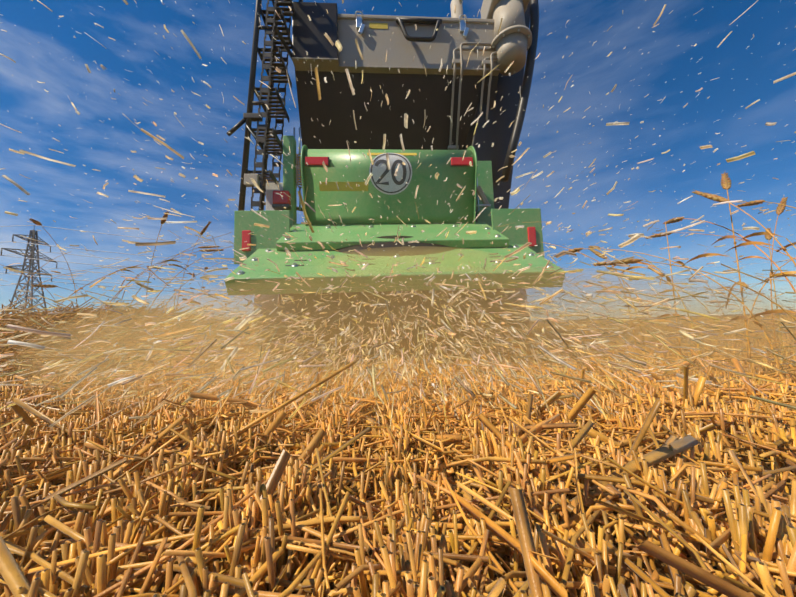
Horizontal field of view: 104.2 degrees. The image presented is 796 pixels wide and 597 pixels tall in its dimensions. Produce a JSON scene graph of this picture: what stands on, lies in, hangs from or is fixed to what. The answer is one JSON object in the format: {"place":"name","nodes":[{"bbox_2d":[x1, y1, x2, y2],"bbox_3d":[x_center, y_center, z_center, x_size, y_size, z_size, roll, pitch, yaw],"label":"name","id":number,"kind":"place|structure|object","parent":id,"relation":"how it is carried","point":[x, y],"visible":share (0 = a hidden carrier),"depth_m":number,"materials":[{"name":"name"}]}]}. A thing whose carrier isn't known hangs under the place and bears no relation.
{"place":"outdoors","nodes":[
{"label":"outdoors","id":0,"kind":"place"},
{"bbox_2d":[0,289,795,596],"bbox_3d":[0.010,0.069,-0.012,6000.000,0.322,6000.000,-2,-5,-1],"label":"field ground","id":1,"kind":"structure","parent":0,"point":[660,565],"depth_m":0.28,"materials":[{"name":"yellow plant"}]},
{"bbox_2d":[1,225,56,311],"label":"pylon","id":2,"kind":"object","parent":1,"relation":"on","point":[32,247],"depth_m":79.50,"materials":[{"name":"metal"}]},
{"bbox_2d":[0,225,795,304],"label":"power lines","id":3,"kind":"object","parent":2,"relation":"attached to","point":[239,264],"depth_m":86.44,"materials":[{"name":"black metal"}]},
{"bbox_2d":[225,0,565,376],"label":"combine","id":4,"kind":"object","parent":1,"relation":"on","point":[373,65],"visible":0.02,"depth_m":1.70,"materials":[{"name":"green paint"}]},
{"bbox_2d":[0,314,795,596],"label":"wheat stubble","id":5,"kind":"object","parent":1,"relation":"on","point":[262,551],"visible":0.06,"depth_m":0.31,"materials":[{"name":"yellow plant"}]},
{"bbox_2d":[0,172,795,378],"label":"wheat stalks","id":6,"kind":"object","parent":1,"relation":"on","point":[727,183],"visible":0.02,"depth_m":1.13,"materials":[{"name":"plant"}]},
{"bbox_2d":[0,0,795,446],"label":"flying chaff","id":7,"kind":"object","parent":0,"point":[366,370],"visible":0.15,"depth_m":0.66,"materials":[{"name":"plant"}]},
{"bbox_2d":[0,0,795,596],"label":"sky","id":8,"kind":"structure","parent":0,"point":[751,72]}
]}

